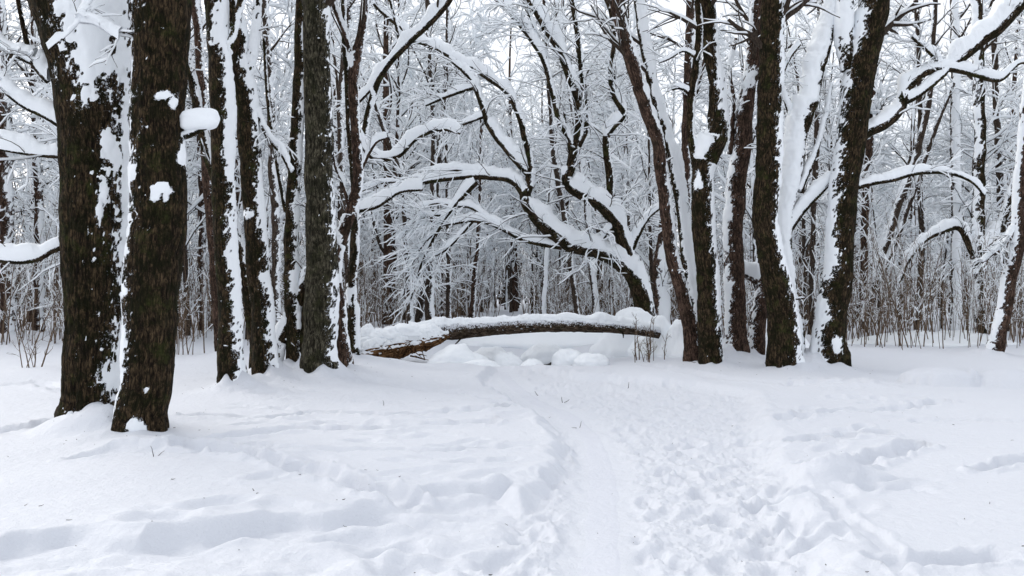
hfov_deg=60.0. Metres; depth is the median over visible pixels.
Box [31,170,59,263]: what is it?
slim tree
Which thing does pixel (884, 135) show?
slim tree
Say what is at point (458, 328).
fallen log
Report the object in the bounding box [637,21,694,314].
slim tree
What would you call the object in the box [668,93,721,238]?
slim tree
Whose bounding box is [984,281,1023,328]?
bare shrub
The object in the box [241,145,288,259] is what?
slim tree
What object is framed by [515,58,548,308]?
slim tree
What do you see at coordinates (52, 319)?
bare shrub
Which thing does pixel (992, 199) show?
slim tree
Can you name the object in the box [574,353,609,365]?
snowy stone
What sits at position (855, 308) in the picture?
bare shrub
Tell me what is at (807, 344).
snow heap
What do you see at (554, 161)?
slender tree
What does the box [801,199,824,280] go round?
slim tree
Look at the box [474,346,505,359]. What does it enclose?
snowy stone
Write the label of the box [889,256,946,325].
bare shrub
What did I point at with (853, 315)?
bare shrub
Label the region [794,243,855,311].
bare shrub
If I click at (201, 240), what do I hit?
slender tree
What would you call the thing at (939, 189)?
slim tree
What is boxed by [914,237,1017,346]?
bare shrub
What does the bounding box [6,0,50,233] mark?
slim tree
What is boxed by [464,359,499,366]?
snowy stone
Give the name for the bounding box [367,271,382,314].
bare shrub
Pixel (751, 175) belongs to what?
slim tree
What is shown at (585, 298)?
bare shrub
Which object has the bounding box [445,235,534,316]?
bare shrub
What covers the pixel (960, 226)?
bare tree
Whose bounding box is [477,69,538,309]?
slim tree
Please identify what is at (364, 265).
bare shrub
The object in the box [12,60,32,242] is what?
slim tree
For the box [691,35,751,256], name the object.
slim tree
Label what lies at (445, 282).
bare shrub
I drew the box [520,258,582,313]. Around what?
bare shrub
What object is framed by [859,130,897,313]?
slim tree
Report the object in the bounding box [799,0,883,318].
slim tree
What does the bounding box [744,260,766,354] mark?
broken stub
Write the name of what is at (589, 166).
slim tree
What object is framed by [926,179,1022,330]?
bare shrub
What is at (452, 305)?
bare shrub
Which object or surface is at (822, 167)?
slim tree
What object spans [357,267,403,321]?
bare shrub
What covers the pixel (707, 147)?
bare tree
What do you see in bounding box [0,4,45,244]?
slim tree
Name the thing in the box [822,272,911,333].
bare shrub
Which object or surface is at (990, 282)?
bare shrub
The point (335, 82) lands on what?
slim tree
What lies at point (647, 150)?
slim tree
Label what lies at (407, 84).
slim tree
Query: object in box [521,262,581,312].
bare shrub
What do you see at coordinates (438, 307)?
bare shrub
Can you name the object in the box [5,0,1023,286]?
sky
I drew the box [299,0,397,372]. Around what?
bare tree
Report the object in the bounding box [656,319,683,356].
snow heap
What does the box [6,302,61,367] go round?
bare shrub
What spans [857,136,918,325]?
slim tree
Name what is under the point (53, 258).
bare shrub
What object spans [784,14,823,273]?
slim tree
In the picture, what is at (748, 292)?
bare shrub
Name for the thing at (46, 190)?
slim tree
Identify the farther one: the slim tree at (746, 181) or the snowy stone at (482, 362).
the slim tree at (746, 181)
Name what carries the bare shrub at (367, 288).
on the ground
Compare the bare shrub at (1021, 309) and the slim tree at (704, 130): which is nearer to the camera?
the bare shrub at (1021, 309)
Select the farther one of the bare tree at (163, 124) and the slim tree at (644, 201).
the slim tree at (644, 201)
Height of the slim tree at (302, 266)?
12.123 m
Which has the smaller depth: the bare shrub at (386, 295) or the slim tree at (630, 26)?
the bare shrub at (386, 295)
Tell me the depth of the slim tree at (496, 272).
63.58 m
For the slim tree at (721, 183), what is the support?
on the ground
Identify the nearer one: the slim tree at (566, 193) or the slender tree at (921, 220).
the slender tree at (921, 220)
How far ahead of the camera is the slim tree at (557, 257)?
57.27 m
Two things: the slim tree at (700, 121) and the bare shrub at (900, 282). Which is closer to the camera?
the bare shrub at (900, 282)
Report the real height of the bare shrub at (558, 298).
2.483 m
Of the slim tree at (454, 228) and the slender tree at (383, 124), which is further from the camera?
the slim tree at (454, 228)
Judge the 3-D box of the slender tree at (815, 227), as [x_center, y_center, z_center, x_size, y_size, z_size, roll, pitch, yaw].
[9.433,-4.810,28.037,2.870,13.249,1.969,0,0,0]
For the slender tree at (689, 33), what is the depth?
26.89 m
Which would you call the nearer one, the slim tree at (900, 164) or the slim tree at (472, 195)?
the slim tree at (472, 195)
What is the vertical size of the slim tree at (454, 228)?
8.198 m
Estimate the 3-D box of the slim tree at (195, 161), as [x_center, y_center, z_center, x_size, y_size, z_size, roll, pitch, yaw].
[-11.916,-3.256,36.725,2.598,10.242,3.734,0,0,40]
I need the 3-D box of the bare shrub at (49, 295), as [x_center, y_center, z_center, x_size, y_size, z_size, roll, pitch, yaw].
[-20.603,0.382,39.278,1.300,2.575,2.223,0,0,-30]
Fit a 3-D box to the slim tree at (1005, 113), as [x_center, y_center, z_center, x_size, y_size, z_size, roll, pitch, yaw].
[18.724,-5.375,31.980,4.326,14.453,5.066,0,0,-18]
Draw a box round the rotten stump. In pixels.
[360,323,449,359]
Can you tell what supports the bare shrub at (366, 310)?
on the ground
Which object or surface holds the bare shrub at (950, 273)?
on the ground
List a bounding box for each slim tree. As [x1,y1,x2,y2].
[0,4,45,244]
[0,34,59,290]
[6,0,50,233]
[6,0,57,321]
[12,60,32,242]
[12,109,59,302]
[14,98,53,242]
[14,143,59,285]
[16,96,58,224]
[19,184,53,309]
[21,35,54,214]
[30,92,59,312]
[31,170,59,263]
[41,99,56,178]
[58,32,207,169]
[178,7,208,313]
[182,16,239,335]
[185,95,200,210]
[186,0,211,323]
[187,1,277,249]
[188,91,270,259]
[188,108,207,266]
[188,142,206,310]
[189,181,196,253]
[199,0,294,339]
[235,0,346,272]
[239,5,291,159]
[241,79,304,235]
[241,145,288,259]
[262,66,305,270]
[271,32,337,260]
[279,88,305,306]
[281,1,373,278]
[281,180,305,267]
[285,7,369,229]
[286,0,407,281]
[331,0,460,324]
[333,9,412,318]
[333,76,399,277]
[336,137,394,320]
[344,0,450,321]
[356,11,410,311]
[359,129,383,310]
[360,65,401,266]
[368,102,430,319]
[374,149,417,282]
[379,0,468,122]
[389,35,467,312]
[393,67,424,261]
[397,107,478,311]
[404,0,500,315]
[405,12,490,232]
[409,125,488,316]
[416,23,514,316]
[417,8,494,305]
[434,0,510,305]
[457,124,502,294]
[458,96,525,311]
[463,190,502,309]
[472,162,521,316]
[473,5,546,310]
[474,82,508,305]
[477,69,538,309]
[483,105,522,308]
[485,115,546,312]
[496,128,546,312]
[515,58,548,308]
[516,115,563,309]
[518,48,553,309]
[519,173,535,305]
[531,111,580,269]
[532,0,598,308]
[533,43,594,310]
[534,51,631,306]
[537,184,579,282]
[545,92,605,311]
[559,97,614,314]
[561,0,635,308]
[567,0,669,306]
[571,24,653,313]
[576,29,661,312]
[579,42,610,294]
[580,139,647,313]
[585,52,657,293]
[589,0,691,301]
[594,1,673,302]
[617,66,653,306]
[629,75,656,267]
[635,152,657,263]
[636,104,658,255]
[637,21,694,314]
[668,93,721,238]
[674,0,814,295]
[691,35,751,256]
[694,50,734,245]
[695,45,754,270]
[702,0,791,245]
[713,143,752,297]
[714,151,726,264]
[743,59,755,258]
[751,6,822,273]
[754,30,818,258]
[782,0,836,323]
[782,0,879,251]
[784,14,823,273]
[785,39,859,318]
[785,65,823,308]
[798,64,909,259]
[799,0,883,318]
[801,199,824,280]
[806,0,929,319]
[806,58,869,258]
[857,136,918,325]
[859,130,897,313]
[868,41,961,317]
[868,188,909,278]
[869,0,949,320]
[879,131,905,296]
[881,80,945,295]
[888,122,923,294]
[901,103,947,303]
[906,0,1023,329]
[911,114,988,328]
[917,83,993,312]
[923,50,991,314]
[925,129,946,283]
[925,157,942,276]
[926,131,990,301]
[926,155,947,307]
[928,82,1006,313]
[936,82,994,305]
[943,81,996,256]
[962,5,1023,308]
[973,10,1023,289]
[985,15,1023,197]
[986,110,1006,219]
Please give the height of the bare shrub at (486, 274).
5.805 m
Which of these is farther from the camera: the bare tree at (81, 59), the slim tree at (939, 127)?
the slim tree at (939, 127)
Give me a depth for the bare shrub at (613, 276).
35.14 m
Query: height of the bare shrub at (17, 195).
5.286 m
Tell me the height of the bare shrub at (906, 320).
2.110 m
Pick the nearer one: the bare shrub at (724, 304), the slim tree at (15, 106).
the bare shrub at (724, 304)
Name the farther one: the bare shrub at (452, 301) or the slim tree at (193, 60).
the bare shrub at (452, 301)
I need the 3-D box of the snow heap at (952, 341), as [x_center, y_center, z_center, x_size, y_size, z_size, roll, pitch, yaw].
[11.567,1.626,25.495,3.676,0.803,2.681,0,0,31]
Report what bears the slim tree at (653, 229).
on the ground
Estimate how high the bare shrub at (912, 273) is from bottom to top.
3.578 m
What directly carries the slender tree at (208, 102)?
on the ground
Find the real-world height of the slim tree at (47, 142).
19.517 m
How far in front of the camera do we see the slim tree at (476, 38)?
36.05 m
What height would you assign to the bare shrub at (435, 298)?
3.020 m
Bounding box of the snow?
[8,359,1023,574]
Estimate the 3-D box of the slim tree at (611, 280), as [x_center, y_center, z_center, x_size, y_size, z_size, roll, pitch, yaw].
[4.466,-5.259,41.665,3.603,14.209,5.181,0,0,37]
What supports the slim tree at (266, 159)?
on the ground
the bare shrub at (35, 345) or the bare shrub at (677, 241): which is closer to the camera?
the bare shrub at (35, 345)
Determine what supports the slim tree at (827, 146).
on the ground
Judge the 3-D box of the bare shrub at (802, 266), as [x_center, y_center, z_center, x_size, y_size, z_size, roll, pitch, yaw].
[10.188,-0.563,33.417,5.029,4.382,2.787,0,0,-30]
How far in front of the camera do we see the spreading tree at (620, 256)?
24.54 m
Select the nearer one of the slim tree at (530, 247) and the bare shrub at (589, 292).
the bare shrub at (589, 292)
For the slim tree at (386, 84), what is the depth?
35.56 m
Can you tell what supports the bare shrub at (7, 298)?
on the ground
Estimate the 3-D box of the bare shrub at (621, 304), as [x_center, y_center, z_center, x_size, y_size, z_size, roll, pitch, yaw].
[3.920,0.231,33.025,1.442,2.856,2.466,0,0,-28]
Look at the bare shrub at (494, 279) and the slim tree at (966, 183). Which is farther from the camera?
the bare shrub at (494, 279)
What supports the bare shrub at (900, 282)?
on the ground
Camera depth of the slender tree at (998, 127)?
30.92 m
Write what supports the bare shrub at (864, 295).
on the ground
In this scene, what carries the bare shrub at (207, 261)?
on the ground
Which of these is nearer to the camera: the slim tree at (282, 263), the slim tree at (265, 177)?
the slim tree at (265, 177)
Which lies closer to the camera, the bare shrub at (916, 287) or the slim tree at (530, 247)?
the bare shrub at (916, 287)
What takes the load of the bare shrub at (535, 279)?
on the ground
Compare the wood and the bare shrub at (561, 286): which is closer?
the bare shrub at (561, 286)
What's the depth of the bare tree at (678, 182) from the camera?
19.08 m
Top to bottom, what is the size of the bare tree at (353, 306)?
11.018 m
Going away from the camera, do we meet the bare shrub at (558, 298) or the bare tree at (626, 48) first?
the bare tree at (626, 48)
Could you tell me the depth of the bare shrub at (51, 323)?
27.67 m
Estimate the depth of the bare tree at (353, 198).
16.33 m
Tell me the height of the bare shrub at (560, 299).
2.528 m
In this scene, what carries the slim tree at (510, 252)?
on the ground
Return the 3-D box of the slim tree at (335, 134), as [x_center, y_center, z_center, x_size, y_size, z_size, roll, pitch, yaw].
[-8.412,-5.673,39.336,4.065,14.917,4.128,0,0,13]
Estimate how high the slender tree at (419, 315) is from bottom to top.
9.893 m
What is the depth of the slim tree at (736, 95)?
42.57 m
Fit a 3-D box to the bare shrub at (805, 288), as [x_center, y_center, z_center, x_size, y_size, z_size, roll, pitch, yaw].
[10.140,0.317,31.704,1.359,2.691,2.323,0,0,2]
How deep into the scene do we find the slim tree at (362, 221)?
43.12 m
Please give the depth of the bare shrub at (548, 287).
40.31 m
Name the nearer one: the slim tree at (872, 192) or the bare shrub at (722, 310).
the bare shrub at (722, 310)
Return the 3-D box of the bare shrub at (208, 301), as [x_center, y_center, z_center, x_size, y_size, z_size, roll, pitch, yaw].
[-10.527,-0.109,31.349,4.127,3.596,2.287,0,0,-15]
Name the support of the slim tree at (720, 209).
on the ground
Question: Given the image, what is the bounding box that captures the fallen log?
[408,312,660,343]
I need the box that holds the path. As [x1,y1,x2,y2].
[498,372,620,575]
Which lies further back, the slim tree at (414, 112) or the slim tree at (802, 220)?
the slim tree at (414, 112)
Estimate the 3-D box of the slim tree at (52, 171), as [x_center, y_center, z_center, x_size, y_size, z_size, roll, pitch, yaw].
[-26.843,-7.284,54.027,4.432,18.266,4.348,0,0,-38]
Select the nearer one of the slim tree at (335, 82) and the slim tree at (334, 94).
the slim tree at (335, 82)
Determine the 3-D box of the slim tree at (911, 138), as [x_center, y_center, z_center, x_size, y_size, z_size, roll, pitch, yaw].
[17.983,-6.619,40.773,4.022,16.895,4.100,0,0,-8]
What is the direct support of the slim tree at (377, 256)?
on the ground
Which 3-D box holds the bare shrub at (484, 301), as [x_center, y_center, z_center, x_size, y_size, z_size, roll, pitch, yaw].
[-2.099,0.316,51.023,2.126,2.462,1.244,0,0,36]
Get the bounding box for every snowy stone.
[427,343,488,362]
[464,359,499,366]
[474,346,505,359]
[492,351,522,365]
[520,342,560,364]
[521,358,543,365]
[551,348,581,364]
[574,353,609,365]
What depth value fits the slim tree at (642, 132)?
56.74 m
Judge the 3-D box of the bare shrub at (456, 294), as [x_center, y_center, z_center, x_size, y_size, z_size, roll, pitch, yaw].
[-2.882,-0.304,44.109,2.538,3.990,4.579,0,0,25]
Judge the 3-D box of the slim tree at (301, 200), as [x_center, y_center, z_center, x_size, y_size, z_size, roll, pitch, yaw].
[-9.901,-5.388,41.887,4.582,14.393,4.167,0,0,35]
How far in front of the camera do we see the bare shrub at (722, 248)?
43.09 m
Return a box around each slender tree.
[0,0,43,333]
[8,1,58,331]
[183,15,209,329]
[186,0,209,330]
[244,0,304,324]
[303,0,377,297]
[359,96,426,323]
[404,0,476,320]
[405,27,477,322]
[422,0,484,318]
[452,89,506,317]
[515,0,585,314]
[526,0,589,313]
[543,0,611,312]
[641,177,691,323]
[648,0,738,319]
[784,0,854,334]
[841,9,899,317]
[879,0,950,329]
[959,0,1021,330]
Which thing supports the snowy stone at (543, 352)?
on the ground
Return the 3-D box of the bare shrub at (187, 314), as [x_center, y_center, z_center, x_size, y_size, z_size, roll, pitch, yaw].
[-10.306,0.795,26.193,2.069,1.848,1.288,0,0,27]
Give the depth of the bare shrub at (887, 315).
24.01 m
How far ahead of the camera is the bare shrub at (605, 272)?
41.95 m
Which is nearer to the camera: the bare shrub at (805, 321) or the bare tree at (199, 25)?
the bare tree at (199, 25)
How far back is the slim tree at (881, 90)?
29.78 m
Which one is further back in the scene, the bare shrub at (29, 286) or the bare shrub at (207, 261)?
the bare shrub at (29, 286)
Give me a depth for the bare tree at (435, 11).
19.43 m
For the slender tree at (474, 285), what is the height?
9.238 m
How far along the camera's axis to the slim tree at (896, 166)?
72.92 m
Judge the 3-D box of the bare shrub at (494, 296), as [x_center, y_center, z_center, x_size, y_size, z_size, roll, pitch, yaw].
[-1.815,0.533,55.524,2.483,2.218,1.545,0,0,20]
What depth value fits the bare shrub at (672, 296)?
32.65 m
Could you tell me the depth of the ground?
7.93 m
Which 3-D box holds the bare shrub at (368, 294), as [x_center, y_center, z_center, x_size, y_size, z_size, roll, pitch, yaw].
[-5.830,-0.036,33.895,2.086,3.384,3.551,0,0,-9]
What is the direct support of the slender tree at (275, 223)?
on the ground
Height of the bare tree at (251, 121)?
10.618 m
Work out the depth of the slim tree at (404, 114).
50.41 m
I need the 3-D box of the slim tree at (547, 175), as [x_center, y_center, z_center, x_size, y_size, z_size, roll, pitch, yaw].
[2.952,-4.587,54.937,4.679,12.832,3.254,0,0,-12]
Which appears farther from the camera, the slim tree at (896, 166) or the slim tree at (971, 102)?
the slim tree at (896, 166)
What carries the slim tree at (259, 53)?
on the ground
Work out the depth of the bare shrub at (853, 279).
25.99 m
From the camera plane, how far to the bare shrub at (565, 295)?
39.34 m
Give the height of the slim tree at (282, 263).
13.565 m
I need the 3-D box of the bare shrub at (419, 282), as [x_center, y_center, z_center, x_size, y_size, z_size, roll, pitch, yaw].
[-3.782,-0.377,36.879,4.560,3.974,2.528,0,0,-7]
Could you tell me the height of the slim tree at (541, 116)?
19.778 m
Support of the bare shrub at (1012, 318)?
on the ground
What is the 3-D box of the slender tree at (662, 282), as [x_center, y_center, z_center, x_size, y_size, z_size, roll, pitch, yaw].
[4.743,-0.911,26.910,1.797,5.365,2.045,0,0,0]
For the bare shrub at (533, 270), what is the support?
on the ground
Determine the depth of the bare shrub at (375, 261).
48.09 m
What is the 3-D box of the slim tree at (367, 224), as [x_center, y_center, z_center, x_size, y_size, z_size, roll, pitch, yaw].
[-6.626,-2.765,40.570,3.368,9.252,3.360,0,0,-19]
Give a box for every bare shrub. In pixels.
[0,191,53,327]
[0,215,62,344]
[0,264,20,341]
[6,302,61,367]
[8,263,46,331]
[8,294,62,340]
[12,170,62,338]
[14,265,32,319]
[16,205,61,321]
[16,264,62,329]
[18,263,58,321]
[21,267,61,315]
[30,253,63,344]
[34,279,63,344]
[44,272,60,320]
[176,285,204,343]
[177,276,212,354]
[178,234,209,338]
[179,250,204,338]
[180,232,212,328]
[180,244,244,330]
[181,210,283,345]
[181,216,242,325]
[182,223,208,333]
[190,244,245,328]
[242,171,385,316]
[343,229,423,324]
[343,247,385,327]
[343,252,394,309]
[357,234,403,309]
[357,250,415,326]
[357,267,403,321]
[358,255,444,325]
[358,287,403,327]
[359,259,414,319]
[367,244,467,321]
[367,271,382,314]
[371,258,417,325]
[392,255,417,322]
[398,216,525,316]
[398,274,445,316]
[399,225,502,316]
[409,221,465,316]
[416,286,453,316]
[419,268,476,316]
[434,243,498,318]
[436,255,486,317]
[437,229,488,316]
[437,293,462,316]
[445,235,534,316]
[452,269,477,317]
[458,244,508,311]
[475,280,491,312]
[476,280,502,310]
[493,249,582,313]
[513,255,576,313]
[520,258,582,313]
[521,254,610,314]
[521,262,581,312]
[521,264,584,312]
[525,245,606,306]
[526,262,561,313]
[535,268,568,313]
[536,276,589,313]
[537,251,623,313]
[546,277,584,313]
[549,271,582,311]
[550,255,625,315]
[551,257,626,314]
[553,283,591,311]
[554,261,628,315]
[573,260,608,313]
[574,222,648,311]
[585,269,621,314]
[586,286,625,314]
[599,269,630,314]
[609,208,679,318]
[611,269,633,315]
[625,241,720,324]
[632,313,670,361]
[640,199,722,298]
[644,241,719,321]
[676,219,809,311]
[690,217,752,309]
[718,258,753,334]
[721,287,751,319]
[722,232,819,298]
[723,252,756,332]
[723,280,753,337]
[744,241,799,323]
[752,213,909,340]
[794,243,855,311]
[795,246,820,330]
[797,290,808,327]
[798,220,1023,347]
[799,263,809,317]
[803,177,899,333]
[816,170,959,338]
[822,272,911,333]
[845,254,893,339]
[846,253,912,349]
[847,296,858,329]
[848,218,953,338]
[852,215,911,322]
[853,247,938,337]
[854,225,997,348]
[858,277,930,345]
[878,258,948,326]
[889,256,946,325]
[889,280,937,331]
[903,265,985,326]
[906,212,1023,327]
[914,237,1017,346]
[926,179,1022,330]
[926,194,990,319]
[929,206,1023,346]
[933,261,1022,334]
[945,260,1019,314]
[959,232,1023,342]
[978,252,1023,339]
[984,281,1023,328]
[984,286,1023,338]
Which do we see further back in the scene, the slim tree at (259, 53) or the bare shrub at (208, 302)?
the slim tree at (259, 53)
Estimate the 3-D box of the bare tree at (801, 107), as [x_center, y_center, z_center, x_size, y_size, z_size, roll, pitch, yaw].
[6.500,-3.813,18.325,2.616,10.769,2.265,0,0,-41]
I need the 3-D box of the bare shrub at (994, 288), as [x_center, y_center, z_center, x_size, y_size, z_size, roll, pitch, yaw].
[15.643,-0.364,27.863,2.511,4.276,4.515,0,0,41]
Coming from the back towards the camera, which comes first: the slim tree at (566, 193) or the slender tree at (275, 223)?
the slim tree at (566, 193)
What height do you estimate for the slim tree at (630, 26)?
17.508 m
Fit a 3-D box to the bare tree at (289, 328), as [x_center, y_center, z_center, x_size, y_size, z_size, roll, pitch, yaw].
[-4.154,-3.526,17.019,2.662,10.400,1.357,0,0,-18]
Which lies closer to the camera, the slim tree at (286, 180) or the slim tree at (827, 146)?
the slim tree at (827, 146)
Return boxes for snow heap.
[457,315,602,349]
[589,307,653,357]
[627,315,670,356]
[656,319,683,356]
[765,321,809,353]
[847,330,980,346]
[937,330,1018,344]
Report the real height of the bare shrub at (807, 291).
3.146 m
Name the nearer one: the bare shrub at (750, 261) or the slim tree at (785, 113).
the bare shrub at (750, 261)
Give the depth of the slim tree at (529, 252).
74.50 m
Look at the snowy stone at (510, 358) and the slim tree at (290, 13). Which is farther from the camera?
the slim tree at (290, 13)
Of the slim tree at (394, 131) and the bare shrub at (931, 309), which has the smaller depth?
the bare shrub at (931, 309)
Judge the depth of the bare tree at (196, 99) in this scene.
16.51 m
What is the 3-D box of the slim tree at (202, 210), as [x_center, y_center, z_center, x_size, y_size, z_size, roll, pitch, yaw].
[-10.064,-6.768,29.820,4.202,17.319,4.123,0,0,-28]
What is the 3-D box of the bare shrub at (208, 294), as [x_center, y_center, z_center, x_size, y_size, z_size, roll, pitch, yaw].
[-8.109,-0.326,25.716,4.826,4.206,2.675,0,0,45]
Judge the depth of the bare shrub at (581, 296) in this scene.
35.46 m
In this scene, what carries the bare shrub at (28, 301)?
on the ground
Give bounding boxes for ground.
[0,289,1023,575]
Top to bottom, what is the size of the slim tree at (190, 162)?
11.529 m
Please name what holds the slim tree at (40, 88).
on the ground
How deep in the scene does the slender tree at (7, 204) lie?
29.84 m
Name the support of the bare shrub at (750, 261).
on the ground
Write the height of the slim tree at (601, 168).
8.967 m
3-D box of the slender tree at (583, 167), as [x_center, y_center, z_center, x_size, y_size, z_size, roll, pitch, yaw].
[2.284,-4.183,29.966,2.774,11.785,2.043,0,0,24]
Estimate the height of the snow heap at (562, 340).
1.860 m
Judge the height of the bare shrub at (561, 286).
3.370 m
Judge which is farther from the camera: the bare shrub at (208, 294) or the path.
the bare shrub at (208, 294)
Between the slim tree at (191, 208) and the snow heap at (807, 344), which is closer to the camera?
the snow heap at (807, 344)
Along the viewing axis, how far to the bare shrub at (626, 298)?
32.41 m
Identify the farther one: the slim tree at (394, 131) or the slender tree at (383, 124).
the slim tree at (394, 131)
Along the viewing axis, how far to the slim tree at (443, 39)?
44.98 m
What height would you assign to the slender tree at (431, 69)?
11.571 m
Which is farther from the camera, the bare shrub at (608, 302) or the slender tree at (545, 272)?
the bare shrub at (608, 302)
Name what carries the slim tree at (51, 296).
on the ground
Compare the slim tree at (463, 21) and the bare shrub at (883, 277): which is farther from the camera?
the slim tree at (463, 21)
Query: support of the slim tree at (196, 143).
on the ground
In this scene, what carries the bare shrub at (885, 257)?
on the ground
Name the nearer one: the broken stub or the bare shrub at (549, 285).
the broken stub
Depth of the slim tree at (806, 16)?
42.50 m
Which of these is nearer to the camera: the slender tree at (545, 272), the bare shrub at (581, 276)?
the slender tree at (545, 272)
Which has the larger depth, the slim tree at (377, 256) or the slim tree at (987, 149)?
the slim tree at (987, 149)
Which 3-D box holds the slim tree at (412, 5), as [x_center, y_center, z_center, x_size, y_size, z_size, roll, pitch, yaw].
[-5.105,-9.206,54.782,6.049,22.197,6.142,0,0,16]
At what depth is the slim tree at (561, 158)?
44.95 m
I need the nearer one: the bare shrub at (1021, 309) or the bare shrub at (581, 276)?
the bare shrub at (1021, 309)
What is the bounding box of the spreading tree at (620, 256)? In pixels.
[334,0,677,325]
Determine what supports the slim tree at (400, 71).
on the ground
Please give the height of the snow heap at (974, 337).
0.730 m
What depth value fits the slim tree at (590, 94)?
52.31 m
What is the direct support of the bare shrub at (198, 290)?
on the ground
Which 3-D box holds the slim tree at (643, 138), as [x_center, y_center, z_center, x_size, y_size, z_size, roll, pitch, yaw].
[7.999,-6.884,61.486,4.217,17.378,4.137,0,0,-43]
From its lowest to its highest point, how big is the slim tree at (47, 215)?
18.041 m
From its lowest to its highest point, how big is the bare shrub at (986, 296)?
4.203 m
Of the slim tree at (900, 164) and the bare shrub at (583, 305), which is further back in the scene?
the slim tree at (900, 164)
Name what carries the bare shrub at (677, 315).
on the ground
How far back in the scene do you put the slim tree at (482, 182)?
72.48 m
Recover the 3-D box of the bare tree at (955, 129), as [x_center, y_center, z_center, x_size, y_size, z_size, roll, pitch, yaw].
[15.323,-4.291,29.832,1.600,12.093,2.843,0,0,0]
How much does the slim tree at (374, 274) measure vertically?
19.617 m
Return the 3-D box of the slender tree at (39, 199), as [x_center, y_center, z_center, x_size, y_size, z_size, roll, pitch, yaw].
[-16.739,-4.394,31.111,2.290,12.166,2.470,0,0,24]
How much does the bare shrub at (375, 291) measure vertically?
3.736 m
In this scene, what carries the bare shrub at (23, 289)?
on the ground
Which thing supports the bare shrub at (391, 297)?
on the ground
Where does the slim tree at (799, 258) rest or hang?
on the ground
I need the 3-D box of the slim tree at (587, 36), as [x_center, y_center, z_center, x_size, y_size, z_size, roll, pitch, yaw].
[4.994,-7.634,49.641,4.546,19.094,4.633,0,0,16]
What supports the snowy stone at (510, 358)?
on the ground
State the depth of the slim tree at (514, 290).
55.72 m
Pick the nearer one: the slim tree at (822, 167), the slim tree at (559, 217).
the slim tree at (822, 167)
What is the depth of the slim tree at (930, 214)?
73.50 m
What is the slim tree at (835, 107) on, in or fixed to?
on the ground
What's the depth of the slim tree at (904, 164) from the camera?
42.48 m
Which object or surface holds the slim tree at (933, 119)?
on the ground
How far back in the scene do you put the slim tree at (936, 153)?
32.06 m
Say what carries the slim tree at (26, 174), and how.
on the ground
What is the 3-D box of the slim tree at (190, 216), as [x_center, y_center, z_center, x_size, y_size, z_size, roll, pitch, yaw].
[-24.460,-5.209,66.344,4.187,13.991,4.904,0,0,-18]
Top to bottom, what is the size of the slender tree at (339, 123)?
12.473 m
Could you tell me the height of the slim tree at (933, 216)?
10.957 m
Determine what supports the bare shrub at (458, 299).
on the ground
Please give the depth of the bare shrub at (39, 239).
29.39 m
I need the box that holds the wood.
[13,130,1023,308]
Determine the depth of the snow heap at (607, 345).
21.69 m
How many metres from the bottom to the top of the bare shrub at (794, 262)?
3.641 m
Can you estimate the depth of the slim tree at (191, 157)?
35.36 m
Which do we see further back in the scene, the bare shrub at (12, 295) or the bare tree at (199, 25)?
the bare shrub at (12, 295)
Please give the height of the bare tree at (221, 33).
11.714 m
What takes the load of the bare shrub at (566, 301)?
on the ground
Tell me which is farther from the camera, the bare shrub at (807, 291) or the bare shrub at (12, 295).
the bare shrub at (807, 291)
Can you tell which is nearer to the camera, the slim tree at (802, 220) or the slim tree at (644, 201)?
the slim tree at (802, 220)
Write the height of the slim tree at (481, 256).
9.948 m
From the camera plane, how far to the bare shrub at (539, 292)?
41.77 m
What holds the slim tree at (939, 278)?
on the ground
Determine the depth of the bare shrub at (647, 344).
19.59 m
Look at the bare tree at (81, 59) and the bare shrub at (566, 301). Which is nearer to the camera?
the bare tree at (81, 59)
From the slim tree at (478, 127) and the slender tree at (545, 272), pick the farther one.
the slim tree at (478, 127)
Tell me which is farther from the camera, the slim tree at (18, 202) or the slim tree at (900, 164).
the slim tree at (900, 164)
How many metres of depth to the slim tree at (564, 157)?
43.88 m
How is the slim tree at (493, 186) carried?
on the ground
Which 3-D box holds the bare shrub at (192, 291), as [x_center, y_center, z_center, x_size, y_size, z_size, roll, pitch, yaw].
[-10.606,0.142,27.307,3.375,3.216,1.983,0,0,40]
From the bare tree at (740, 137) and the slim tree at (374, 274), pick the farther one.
the slim tree at (374, 274)
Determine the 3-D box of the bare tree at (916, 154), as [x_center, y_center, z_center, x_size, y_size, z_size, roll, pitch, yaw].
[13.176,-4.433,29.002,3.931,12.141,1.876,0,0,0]
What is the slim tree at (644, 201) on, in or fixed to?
on the ground
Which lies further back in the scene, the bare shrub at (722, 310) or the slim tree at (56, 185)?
the slim tree at (56, 185)
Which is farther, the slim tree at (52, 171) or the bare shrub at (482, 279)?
the slim tree at (52, 171)
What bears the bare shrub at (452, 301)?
on the ground
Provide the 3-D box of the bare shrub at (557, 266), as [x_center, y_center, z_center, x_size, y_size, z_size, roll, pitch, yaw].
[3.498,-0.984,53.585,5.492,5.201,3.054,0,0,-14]
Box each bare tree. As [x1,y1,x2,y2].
[0,0,132,417]
[111,0,219,431]
[188,43,251,368]
[192,0,236,351]
[204,0,247,382]
[229,0,303,374]
[247,0,306,361]
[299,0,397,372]
[331,0,376,354]
[331,0,403,366]
[332,0,467,329]
[563,0,697,316]
[587,0,697,361]
[637,0,731,363]
[697,0,839,367]
[716,0,806,352]
[756,0,860,353]
[809,0,1023,366]
[857,0,964,332]
[891,0,1014,333]
[939,0,988,329]
[965,79,1023,351]
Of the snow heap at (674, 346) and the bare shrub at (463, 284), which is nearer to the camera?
the snow heap at (674, 346)
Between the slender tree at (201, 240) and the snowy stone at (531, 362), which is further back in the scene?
the slender tree at (201, 240)
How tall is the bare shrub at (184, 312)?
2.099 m
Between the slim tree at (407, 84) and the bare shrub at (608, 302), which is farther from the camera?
the slim tree at (407, 84)
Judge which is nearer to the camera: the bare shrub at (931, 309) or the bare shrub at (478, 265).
the bare shrub at (931, 309)
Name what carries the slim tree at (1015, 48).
on the ground

